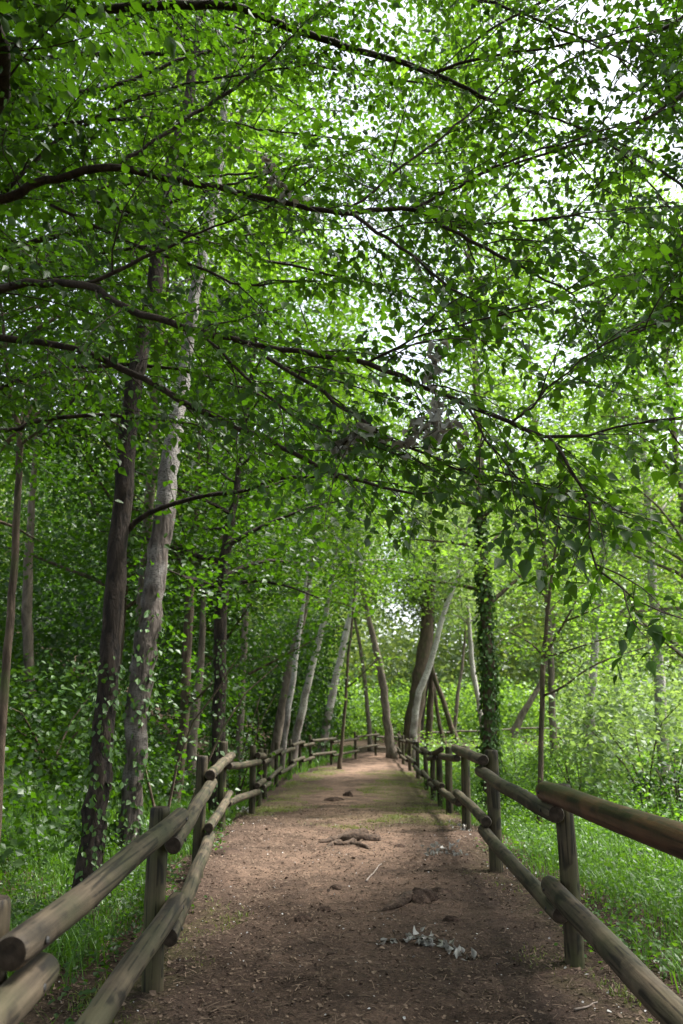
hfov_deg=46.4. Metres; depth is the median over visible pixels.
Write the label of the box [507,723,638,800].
pale shrub
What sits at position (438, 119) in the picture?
path poplar
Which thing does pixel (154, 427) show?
path poplar
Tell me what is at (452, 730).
leaning tree
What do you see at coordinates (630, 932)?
creeping herbs
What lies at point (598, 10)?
sky
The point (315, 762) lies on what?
grass
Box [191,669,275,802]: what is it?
green shrub
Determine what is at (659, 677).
wood tree
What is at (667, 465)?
meadow poplar
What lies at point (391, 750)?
leaning tree
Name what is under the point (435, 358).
dead spray
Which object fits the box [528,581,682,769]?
meadow thicket
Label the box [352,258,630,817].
ivy clad tree
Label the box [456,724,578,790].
green shrub
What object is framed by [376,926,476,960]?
dead spray
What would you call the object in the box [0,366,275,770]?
thicket
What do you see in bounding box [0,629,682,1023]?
ground
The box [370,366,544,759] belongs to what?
curved poplar
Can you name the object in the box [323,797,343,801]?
earth mound
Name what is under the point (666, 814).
leafy weeds
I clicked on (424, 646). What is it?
thick tree
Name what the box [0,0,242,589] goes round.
bank tree
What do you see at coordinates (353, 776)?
path
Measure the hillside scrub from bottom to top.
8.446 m
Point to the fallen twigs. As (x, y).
(364, 941)
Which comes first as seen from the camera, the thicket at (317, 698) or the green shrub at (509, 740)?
the green shrub at (509, 740)
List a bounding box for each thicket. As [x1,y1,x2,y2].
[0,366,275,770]
[72,538,364,754]
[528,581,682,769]
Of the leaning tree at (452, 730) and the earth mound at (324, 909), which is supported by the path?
the earth mound at (324, 909)
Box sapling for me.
[283,481,416,768]
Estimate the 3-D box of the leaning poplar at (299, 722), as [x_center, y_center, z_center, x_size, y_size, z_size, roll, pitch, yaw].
[-0.371,0.753,27.737,7.963,15.861,7.460,0,-13,0]
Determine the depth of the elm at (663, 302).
6.58 m
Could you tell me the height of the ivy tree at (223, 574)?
9.632 m
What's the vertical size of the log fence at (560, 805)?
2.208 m
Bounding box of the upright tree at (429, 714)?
[364,449,472,748]
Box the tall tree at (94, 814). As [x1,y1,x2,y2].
[0,0,474,931]
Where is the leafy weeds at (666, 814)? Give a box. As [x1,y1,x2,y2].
[442,753,682,881]
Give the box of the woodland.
[0,364,682,733]
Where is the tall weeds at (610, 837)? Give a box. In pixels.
[444,766,682,917]
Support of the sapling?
on the ground at (42, 1005)
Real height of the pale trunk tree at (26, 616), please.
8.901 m
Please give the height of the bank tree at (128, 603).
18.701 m
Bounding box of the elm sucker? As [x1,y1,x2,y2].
[118,595,277,849]
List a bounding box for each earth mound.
[211,847,241,854]
[295,914,310,921]
[317,906,331,912]
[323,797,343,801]
[329,884,341,889]
[343,791,352,796]
[411,887,439,903]
[432,887,452,892]
[442,915,460,921]
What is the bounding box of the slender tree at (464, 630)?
[439,495,523,743]
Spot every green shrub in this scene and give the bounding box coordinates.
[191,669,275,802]
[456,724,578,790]
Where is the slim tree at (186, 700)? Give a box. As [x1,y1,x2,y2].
[47,290,329,804]
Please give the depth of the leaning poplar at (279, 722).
24.77 m
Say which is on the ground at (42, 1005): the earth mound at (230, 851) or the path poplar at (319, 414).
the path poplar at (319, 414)
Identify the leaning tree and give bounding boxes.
[283,403,433,758]
[371,408,472,745]
[377,446,476,746]
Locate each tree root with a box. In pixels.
[317,827,381,849]
[380,891,413,911]
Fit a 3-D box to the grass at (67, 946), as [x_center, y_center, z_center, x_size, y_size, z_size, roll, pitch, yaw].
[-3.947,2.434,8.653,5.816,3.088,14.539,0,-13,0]
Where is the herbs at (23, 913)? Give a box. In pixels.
[0,716,235,1023]
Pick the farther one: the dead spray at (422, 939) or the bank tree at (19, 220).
the bank tree at (19, 220)
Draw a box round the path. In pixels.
[111,752,650,1023]
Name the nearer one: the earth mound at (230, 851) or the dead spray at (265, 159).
the dead spray at (265, 159)
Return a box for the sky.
[0,0,682,675]
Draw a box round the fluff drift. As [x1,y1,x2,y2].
[465,834,679,1012]
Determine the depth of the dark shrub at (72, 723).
9.94 m
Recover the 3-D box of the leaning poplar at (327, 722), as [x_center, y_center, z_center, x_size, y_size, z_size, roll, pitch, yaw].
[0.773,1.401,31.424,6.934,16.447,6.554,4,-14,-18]
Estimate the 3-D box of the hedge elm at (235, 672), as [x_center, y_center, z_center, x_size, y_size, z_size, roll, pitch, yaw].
[-2.549,1.237,18.768,6.293,10.454,6.460,0,-13,0]
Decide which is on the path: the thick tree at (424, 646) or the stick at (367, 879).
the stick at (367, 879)
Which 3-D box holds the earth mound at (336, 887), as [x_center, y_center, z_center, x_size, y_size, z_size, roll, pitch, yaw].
[-0.051,3.050,6.462,0.131,0.064,0.112,0,-13,0]
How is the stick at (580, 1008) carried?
on the path
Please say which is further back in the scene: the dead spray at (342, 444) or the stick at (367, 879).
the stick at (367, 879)
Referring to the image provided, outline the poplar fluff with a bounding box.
[58,809,659,1023]
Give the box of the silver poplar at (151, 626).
[29,0,474,850]
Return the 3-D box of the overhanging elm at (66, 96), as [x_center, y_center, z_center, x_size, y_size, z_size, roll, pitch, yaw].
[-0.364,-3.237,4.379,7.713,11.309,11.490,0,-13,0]
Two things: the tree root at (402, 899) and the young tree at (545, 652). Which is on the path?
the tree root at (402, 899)
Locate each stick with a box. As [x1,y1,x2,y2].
[365,863,381,881]
[574,1001,597,1009]
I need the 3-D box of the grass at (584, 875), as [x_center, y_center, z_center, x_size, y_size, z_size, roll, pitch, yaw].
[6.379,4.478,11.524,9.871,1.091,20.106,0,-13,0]
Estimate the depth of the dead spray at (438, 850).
7.91 m
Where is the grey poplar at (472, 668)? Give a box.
[391,458,532,741]
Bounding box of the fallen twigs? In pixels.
[32,823,657,1023]
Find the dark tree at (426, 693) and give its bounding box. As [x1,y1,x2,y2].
[371,473,513,745]
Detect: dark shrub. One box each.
[0,643,191,782]
[622,741,682,821]
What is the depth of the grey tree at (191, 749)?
15.80 m
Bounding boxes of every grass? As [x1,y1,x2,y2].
[0,664,257,1023]
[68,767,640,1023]
[228,743,682,802]
[420,777,682,992]
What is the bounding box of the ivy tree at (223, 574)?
[22,221,423,816]
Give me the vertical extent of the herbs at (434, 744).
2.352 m
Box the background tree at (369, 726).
[256,469,436,750]
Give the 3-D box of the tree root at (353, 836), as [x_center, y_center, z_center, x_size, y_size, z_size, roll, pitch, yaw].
[0.093,3.623,8.814,0.710,0.184,1.305,0,-13,0]
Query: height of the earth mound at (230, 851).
0.090 m
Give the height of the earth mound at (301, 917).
0.074 m
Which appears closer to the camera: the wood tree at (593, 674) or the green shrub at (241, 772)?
the green shrub at (241, 772)
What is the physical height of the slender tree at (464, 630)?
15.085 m
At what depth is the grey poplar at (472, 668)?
41.41 m
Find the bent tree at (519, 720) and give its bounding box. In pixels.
[490,402,642,749]
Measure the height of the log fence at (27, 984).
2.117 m
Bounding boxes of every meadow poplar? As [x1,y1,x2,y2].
[240,401,411,735]
[388,177,679,775]
[491,158,682,689]
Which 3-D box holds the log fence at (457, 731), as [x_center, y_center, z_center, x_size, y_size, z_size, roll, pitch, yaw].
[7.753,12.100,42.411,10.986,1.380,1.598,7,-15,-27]
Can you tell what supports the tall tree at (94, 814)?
on the ground at (42, 1005)
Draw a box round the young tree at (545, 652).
[420,375,682,826]
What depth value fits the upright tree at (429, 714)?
39.20 m
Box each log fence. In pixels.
[0,731,401,1023]
[397,733,682,1023]
[423,726,571,741]
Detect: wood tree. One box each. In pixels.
[446,262,682,776]
[487,121,682,800]
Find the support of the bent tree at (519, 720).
on the ground at (42, 1005)
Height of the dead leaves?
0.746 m
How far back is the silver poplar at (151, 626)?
8.91 m
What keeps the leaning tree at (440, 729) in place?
on the ground at (42, 1005)
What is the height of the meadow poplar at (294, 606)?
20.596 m
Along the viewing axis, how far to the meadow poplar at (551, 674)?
23.92 m
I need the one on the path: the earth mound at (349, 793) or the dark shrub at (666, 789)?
the earth mound at (349, 793)
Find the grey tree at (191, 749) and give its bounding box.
[63,345,336,796]
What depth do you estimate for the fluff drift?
5.10 m
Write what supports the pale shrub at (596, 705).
on the ground at (42, 1005)
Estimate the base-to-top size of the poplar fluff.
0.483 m
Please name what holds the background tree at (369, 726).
on the ground at (42, 1005)
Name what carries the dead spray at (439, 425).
attached to the overhanging elm at (66, 96)
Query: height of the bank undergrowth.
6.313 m
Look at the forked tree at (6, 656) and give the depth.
7.05 m
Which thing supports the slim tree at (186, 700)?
on the ground at (42, 1005)
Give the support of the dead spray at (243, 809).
on the path
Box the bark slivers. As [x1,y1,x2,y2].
[0,808,682,1023]
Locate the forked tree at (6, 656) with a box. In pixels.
[0,129,238,838]
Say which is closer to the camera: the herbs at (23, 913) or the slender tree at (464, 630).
the herbs at (23, 913)
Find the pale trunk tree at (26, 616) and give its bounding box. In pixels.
[0,225,205,698]
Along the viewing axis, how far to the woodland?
59.00 m
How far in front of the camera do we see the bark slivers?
5.13 m
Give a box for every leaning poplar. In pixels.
[235,310,445,766]
[242,302,421,776]
[254,242,443,770]
[287,356,458,761]
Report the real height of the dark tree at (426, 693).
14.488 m
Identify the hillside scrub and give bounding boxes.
[248,665,682,743]
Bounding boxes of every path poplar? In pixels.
[4,1,375,769]
[83,0,471,776]
[302,0,654,529]
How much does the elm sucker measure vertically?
2.848 m
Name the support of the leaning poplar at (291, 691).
on the ground at (42, 1005)
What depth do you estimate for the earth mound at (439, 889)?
6.32 m
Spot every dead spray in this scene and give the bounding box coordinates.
[237,806,248,811]
[258,154,312,208]
[330,422,421,460]
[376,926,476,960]
[402,408,468,454]
[421,839,467,855]
[422,340,448,429]
[448,819,469,829]
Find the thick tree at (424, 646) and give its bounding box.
[376,416,501,754]
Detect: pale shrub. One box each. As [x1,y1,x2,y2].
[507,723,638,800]
[530,656,682,812]
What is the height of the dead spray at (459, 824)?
0.209 m
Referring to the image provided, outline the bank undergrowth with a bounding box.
[0,614,240,892]
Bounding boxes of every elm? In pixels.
[0,0,682,684]
[69,379,367,757]
[318,0,682,422]
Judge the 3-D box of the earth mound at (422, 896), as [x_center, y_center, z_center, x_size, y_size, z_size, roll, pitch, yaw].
[0.625,2.927,6.047,0.320,0.131,0.214,7,-15,-27]
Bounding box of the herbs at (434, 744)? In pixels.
[405,728,682,799]
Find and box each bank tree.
[0,0,195,327]
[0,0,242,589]
[0,2,336,697]
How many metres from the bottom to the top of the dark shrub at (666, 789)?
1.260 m
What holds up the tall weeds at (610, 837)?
on the ground at (42, 1005)
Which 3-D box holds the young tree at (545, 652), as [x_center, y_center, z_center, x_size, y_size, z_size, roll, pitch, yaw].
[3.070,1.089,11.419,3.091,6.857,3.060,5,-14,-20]
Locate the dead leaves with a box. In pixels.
[27,805,682,1023]
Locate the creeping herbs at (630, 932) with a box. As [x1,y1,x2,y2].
[471,816,682,1021]

